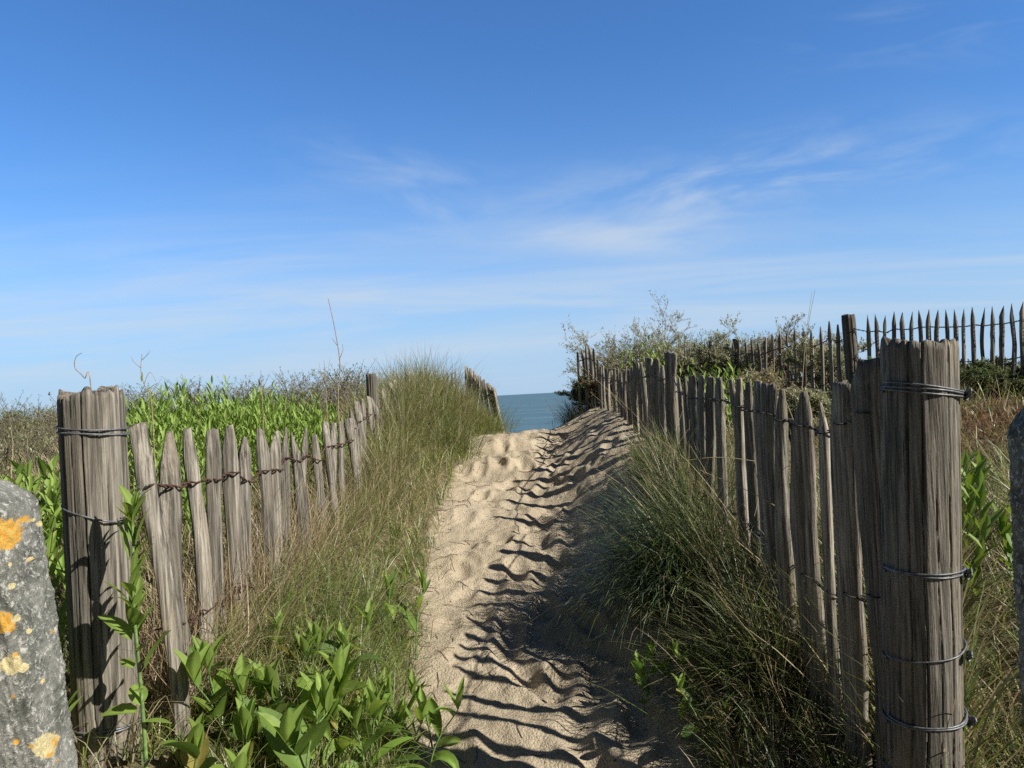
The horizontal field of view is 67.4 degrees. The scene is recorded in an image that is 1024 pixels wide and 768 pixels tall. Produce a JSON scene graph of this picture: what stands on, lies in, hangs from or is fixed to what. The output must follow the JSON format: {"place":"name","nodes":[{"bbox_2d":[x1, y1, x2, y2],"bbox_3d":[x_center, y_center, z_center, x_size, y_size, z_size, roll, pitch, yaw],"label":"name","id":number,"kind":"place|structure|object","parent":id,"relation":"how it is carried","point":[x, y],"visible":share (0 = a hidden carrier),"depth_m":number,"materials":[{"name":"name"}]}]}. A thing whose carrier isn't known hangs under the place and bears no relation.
{"place":"outdoors","nodes":[
{"label":"outdoors","id":0,"kind":"place"},
{"bbox_2d":[0,342,1018,767],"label":"dune grass","id":1,"kind":"structure","parent":0,"point":[327,610],"depth_m":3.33,"materials":[{"name":"green plant"}]},
{"bbox_2d":[0,0,1023,419],"label":"sky","id":2,"kind":"structure","parent":0,"point":[191,184],"materials":[{"name":"blue"}]},
{"bbox_2d":[1,387,1023,767],"bbox_3d":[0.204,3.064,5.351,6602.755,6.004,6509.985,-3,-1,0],"label":"ground","id":3,"kind":"structure","parent":0,"point":[511,461],"depth_m":3.58,"materials":[{"name":"beige sand"}]},
{"bbox_2d":[0,479,77,767],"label":"concrete post","id":4,"kind":"object","parent":3,"relation":"on","point":[36,725],"visible":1,"depth_m":1.27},
{"bbox_2d":[0,453,145,711],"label":"green shoots","id":5,"kind":"object","parent":3,"relation":"on","point":[49,503],"visible":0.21,"depth_m":2.57,"materials":[{"name":"green plant"}]},
{"bbox_2d":[74,353,91,388],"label":"dead stalk","id":6,"kind":"object","parent":3,"relation":"on","point":[81,374],"visible":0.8,"depth_m":2.40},
{"bbox_2d":[97,485,171,767],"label":"climbing plant","id":7,"kind":"object","parent":3,"relation":"on","point":[137,693],"visible":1,"depth_m":1.91,"materials":[{"name":"green plant"}]},
{"bbox_2d":[131,351,156,470],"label":"dead stalk","id":8,"kind":"object","parent":3,"relation":"on","point":[151,406],"visible":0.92,"depth_m":3.20,"materials":[{"name":"brown plant"}]},
{"bbox_2d":[0,358,401,481],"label":"scrub","id":9,"kind":"object","parent":3,"relation":"on","point":[5,448],"visible":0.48,"depth_m":8.35,"materials":[{"name":"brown plant"}]},
{"bbox_2d":[161,713,253,767],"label":"broad leaved plant","id":10,"kind":"object","parent":3,"relation":"on","point":[194,746],"visible":1,"depth_m":1.91,"materials":[{"name":"green plant"}]},
{"bbox_2d":[172,633,264,740],"bbox_3d":[-0.850,0.870,2.189,0.275,0.337,0.354,-3,-1,0],"label":"broad leaved plant","id":11,"kind":"object","parent":3,"relation":"on","point":[199,656],"visible":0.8,"depth_m":2.13,"materials":[{"name":"green plant"}]},
{"bbox_2d":[125,373,350,535],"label":"green shoots","id":12,"kind":"object","parent":3,"relation":"on","point":[247,421],"visible":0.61,"depth_m":4.57,"materials":[{"name":"green plant"}]},
{"bbox_2d":[261,380,263,432],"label":"dead stalk","id":13,"kind":"object","parent":3,"relation":"on","point":[262,407],"visible":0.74,"depth_m":4.20,"materials":[{"name":"brown plant"}]},
{"bbox_2d":[214,653,336,767],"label":"broad leaved plant","id":14,"kind":"object","parent":3,"relation":"on","point":[244,721],"visible":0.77,"depth_m":2.13,"materials":[{"name":"green plant"}]},
{"bbox_2d":[55,366,504,767],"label":"paling fence","id":15,"kind":"object","parent":3,"relation":"on","point":[92,428],"visible":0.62,"depth_m":2.10,"materials":[{"name":"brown wood"}]},
{"bbox_2d":[266,609,323,679],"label":"broad leaved plant","id":16,"kind":"object","parent":3,"relation":"on","point":[303,643],"visible":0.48,"depth_m":2.53,"materials":[{"name":"green plant"}]},
{"bbox_2d":[248,643,359,767],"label":"broad leaved plant","id":17,"kind":"object","parent":3,"relation":"on","point":[287,726],"visible":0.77,"depth_m":2.23,"materials":[{"name":"green plant"}]},
{"bbox_2d":[319,361,329,421],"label":"dead stalk","id":18,"kind":"object","parent":3,"relation":"on","point":[325,388],"visible":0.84,"depth_m":4.80,"materials":[{"name":"brown plant"}]},
{"bbox_2d":[328,299,342,421],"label":"dead stalk","id":19,"kind":"object","parent":3,"relation":"on","point":[339,365],"visible":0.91,"depth_m":5.20,"materials":[{"name":"brown plant"}]},
{"bbox_2d":[297,598,374,680],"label":"broad leaved plant","id":20,"kind":"object","parent":3,"relation":"on","point":[367,614],"visible":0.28,"depth_m":2.73,"materials":[{"name":"green plant"}]},
{"bbox_2d":[294,621,387,757],"bbox_3d":[-0.557,1.018,2.532,0.255,0.408,0.421,-3,-1,0],"label":"broad leaved plant","id":21,"kind":"object","parent":3,"relation":"on","point":[349,684],"visible":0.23,"depth_m":2.62,"materials":[{"name":"green plant"}]},
{"bbox_2d":[300,677,413,767],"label":"broad leaved plant","id":22,"kind":"object","parent":3,"relation":"on","point":[374,705],"visible":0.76,"depth_m":2.35,"materials":[{"name":"green plant"}]},
{"bbox_2d":[315,516,454,651],"bbox_3d":[-0.676,0.918,3.668,0.867,0.557,0.889,-4,-1,39],"label":"marram tussock","id":23,"kind":"object","parent":3,"relation":"on","point":[380,572],"visible":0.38,"depth_m":3.75,"materials":[{"name":"green plant"}]},
{"bbox_2d":[345,680,426,767],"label":"broad leaved plant","id":24,"kind":"object","parent":3,"relation":"on","point":[395,721],"visible":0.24,"depth_m":2.50,"materials":[{"name":"green plant"}]},
{"bbox_2d":[379,569,430,659],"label":"broad leaved plant","id":25,"kind":"object","parent":3,"relation":"on","point":[392,578],"visible":0.79,"depth_m":3.38,"materials":[{"name":"green plant"}]},
{"bbox_2d":[374,669,461,747],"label":"broad leaved plant","id":26,"kind":"object","parent":3,"relation":"on","point":[444,740],"visible":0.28,"depth_m":2.72,"materials":[{"name":"green plant"}]},
{"bbox_2d":[372,668,464,767],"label":"broad leaved plant","id":27,"kind":"object","parent":3,"relation":"on","point":[448,757],"visible":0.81,"depth_m":2.54,"materials":[{"name":"green plant"}]},
{"bbox_2d":[386,380,504,463],"bbox_3d":[-0.538,0.291,6.834,1.252,0.845,1.362,-3,-1,0],"label":"marram tussock","id":28,"kind":"object","parent":3,"relation":"on","point":[465,439],"visible":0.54,"depth_m":6.81,"materials":[{"name":"green plant"}]},
{"bbox_2d":[462,395,528,434],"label":"marram tussock","id":29,"kind":"object","parent":3,"relation":"on","point":[497,427],"visible":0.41,"depth_m":8.06,"materials":[{"name":"green plant"}]},
{"bbox_2d":[183,294,862,752],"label":"straw stems","id":30,"kind":"object","parent":3,"relation":"on","point":[617,450],"visible":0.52,"depth_m":3.17,"materials":[{"name":"beige plant"}]},
{"bbox_2d":[304,385,799,763],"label":"creeping leaves","id":31,"kind":"object","parent":3,"relation":"on","point":[437,540],"visible":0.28,"depth_m":4.31,"materials":[{"name":"green plant"}]},
{"bbox_2d":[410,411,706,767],"bbox_3d":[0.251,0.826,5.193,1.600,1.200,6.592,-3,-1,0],"label":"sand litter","id":32,"kind":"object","parent":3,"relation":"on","point":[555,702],"visible":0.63,"depth_m":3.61,"materials":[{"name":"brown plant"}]},
{"bbox_2d":[539,385,590,427],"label":"marram tussock","id":33,"kind":"object","parent":3,"relation":"on","point":[570,413],"visible":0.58,"depth_m":8.41,"materials":[{"name":"green plant"}]},
{"bbox_2d":[554,366,622,406],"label":"shrub","id":34,"kind":"object","parent":3,"relation":"on","point":[574,392],"visible":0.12,"depth_m":8.53,"materials":[{"name":"green plant"}]},
{"bbox_2d":[577,372,622,402],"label":"shrub","id":35,"kind":"object","parent":3,"relation":"on","point":[590,384],"visible":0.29,"depth_m":7.80,"materials":[{"name":"green plant"}]},
{"bbox_2d":[558,314,677,384],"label":"shrub","id":36,"kind":"object","parent":3,"relation":"on","point":[611,352],"visible":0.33,"depth_m":9.65,"materials":[{"name":"green plant"}]},
{"bbox_2d":[565,324,691,388],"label":"shrub","id":37,"kind":"object","parent":3,"relation":"on","point":[623,349],"visible":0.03,"depth_m":10.63,"materials":[{"name":"green plant"}]},
{"bbox_2d":[614,438,644,469],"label":"marram tussock","id":38,"kind":"object","parent":3,"relation":"on","point":[630,454],"visible":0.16,"depth_m":5.12,"materials":[{"name":"green plant"}]},
{"bbox_2d":[502,460,789,678],"bbox_3d":[0.704,0.732,3.421,1.556,0.869,1.607,-3,-1,0],"label":"marram tussock","id":39,"kind":"object","parent":3,"relation":"on","point":[656,571],"visible":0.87,"depth_m":3.31,"materials":[{"name":"green plant"}]},
{"bbox_2d":[597,290,708,381],"bbox_3d":[2.013,-0.511,10.098,1.421,1.423,1.866,-2,-1,-41],"label":"shrub","id":40,"kind":"object","parent":3,"relation":"on","point":[679,337],"visible":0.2,"depth_m":9.98,"materials":[{"name":"green plant"}]},
{"bbox_2d":[630,639,679,714],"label":"broad leaved plant","id":41,"kind":"object","parent":3,"relation":"on","point":[639,668],"visible":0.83,"depth_m":2.85,"materials":[{"name":"green plant"}]},
{"bbox_2d":[601,431,745,542],"bbox_3d":[0.884,0.550,3.781,0.997,0.728,0.943,-3,-1,28],"label":"marram tussock","id":42,"kind":"object","parent":3,"relation":"on","point":[679,481],"visible":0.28,"depth_m":3.73,"materials":[{"name":"green plant"}]},
{"bbox_2d":[643,330,750,383],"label":"shrub","id":43,"kind":"object","parent":3,"relation":"on","point":[679,358],"visible":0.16,"depth_m":9.41,"materials":[{"name":"green plant"}]},
{"bbox_2d":[618,335,783,426],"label":"green shoots","id":44,"kind":"object","parent":3,"relation":"on","point":[724,375],"visible":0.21,"depth_m":6.40,"materials":[{"name":"green plant"}]},
{"bbox_2d":[677,369,725,392],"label":"shrub","id":45,"kind":"object","parent":3,"relation":"on","point":[697,376],"visible":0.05,"depth_m":7.58,"materials":[{"name":"green plant"}]},
{"bbox_2d":[672,626,749,689],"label":"broad leaved plant","id":46,"kind":"object","parent":3,"relation":"on","point":[675,645],"visible":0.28,"depth_m":2.73,"materials":[{"name":"green plant"}]},
{"bbox_2d":[672,649,758,764],"bbox_3d":[0.664,1.067,2.520,0.292,0.301,0.324,-3,-1,0],"label":"broad leaved plant","id":47,"kind":"object","parent":3,"relation":"on","point":[683,687],"visible":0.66,"depth_m":2.46,"materials":[{"name":"green plant"}]},
{"bbox_2d":[685,325,750,381],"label":"shrub","id":48,"kind":"object","parent":3,"relation":"on","point":[697,355],"visible":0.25,"depth_m":8.72,"materials":[{"name":"green plant"}]},
{"bbox_2d":[681,313,801,390],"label":"shrub","id":49,"kind":"object","parent":3,"relation":"on","point":[724,360],"visible":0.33,"depth_m":8.38,"materials":[{"name":"green plant"}]},
{"bbox_2d":[724,359,800,399],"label":"shrub","id":50,"kind":"object","parent":3,"relation":"on","point":[769,379],"visible":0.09,"depth_m":6.21,"materials":[{"name":"green plant"}]},
{"bbox_2d":[576,336,976,767],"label":"paling fence","id":51,"kind":"object","parent":3,"relation":"on","point":[890,480],"visible":0.9,"depth_m":1.99,"materials":[{"name":"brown wood"}]},
{"bbox_2d":[745,312,844,390],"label":"shrub","id":52,"kind":"object","parent":3,"relation":"on","point":[783,339],"visible":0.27,"depth_m":7.92,"materials":[{"name":"green plant"}]},
{"bbox_2d":[785,386,830,440],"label":"shrub","id":53,"kind":"object","parent":3,"relation":"on","point":[814,398],"visible":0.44,"depth_m":5.30,"materials":[{"name":"green plant"}]},
{"bbox_2d":[806,292,814,390],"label":"dead stalk","id":54,"kind":"object","parent":3,"relation":"on","point":[807,337],"visible":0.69,"depth_m":5.00,"materials":[{"name":"brown plant"}]},
{"bbox_2d":[603,301,1023,399],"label":"paling fence","id":55,"kind":"object","parent":3,"relation":"on","point":[849,341],"visible":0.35,"depth_m":6.43,"materials":[{"name":"brown wood"}]},
{"bbox_2d":[779,322,874,397],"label":"shrub","id":56,"kind":"object","parent":3,"relation":"on","point":[792,360],"visible":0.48,"depth_m":7.02,"materials":[{"name":"green plant"}]},
{"bbox_2d":[960,359,1004,396],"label":"shrub","id":57,"kind":"object","parent":3,"relation":"on","point":[988,368],"visible":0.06,"depth_m":5.92,"materials":[{"name":"green plant"}]},
{"bbox_2d":[960,365,1009,414],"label":"marram tussock","id":58,"kind":"object","parent":3,"relation":"on","point":[971,397],"visible":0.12,"depth_m":5.41,"materials":[{"name":"green plant"}]},
{"bbox_2d":[961,421,1011,556],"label":"marram tussock","id":59,"kind":"object","parent":3,"relation":"on","point":[996,475],"visible":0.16,"depth_m":3.22,"materials":[{"name":"green plant"}]},
{"bbox_2d":[961,449,1013,595],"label":"green shoots","id":60,"kind":"object","parent":3,"relation":"on","point":[979,491],"visible":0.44,"depth_m":2.52,"materials":[{"name":"green plant"}]},
{"bbox_2d":[959,357,1023,397],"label":"shrub","id":61,"kind":"object","parent":3,"relation":"on","point":[975,372],"visible":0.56,"depth_m":5.87,"materials":[{"name":"green plant"}]},
{"bbox_2d":[975,356,1023,394],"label":"shrub","id":62,"kind":"object","parent":3,"relation":"on","point":[1010,376],"visible":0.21,"depth_m":6.02,"materials":[{"name":"green plant"}]},
{"bbox_2d":[1005,369,1023,389],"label":"shrub","id":63,"kind":"object","parent":3,"relation":"on","point":[1018,375],"visible":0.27,"depth_m":5.96,"materials":[{"name":"green plant"}]},
{"bbox_2d":[1007,407,1023,723],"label":"concrete post","id":64,"kind":"object","parent":3,"relation":"on","point":[1015,434],"visible":1,"depth_m":1.33,"materials":[{"name":"grey concrete"}]},
{"bbox_2d":[483,393,583,432],"bbox_3d":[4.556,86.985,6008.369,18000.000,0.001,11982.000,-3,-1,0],"label":"sea","id":65,"kind":"structure","parent":0,"point":[537,407],"depth_m":249.82,"materials":[{"name":"liquid"}]},
{"bbox_2d":[559,359,1023,767],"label":"dune grass","id":66,"kind":"structure","parent":0,"point":[985,710],"depth_m":2.51,"materials":[{"name":"green plant"}]}
]}

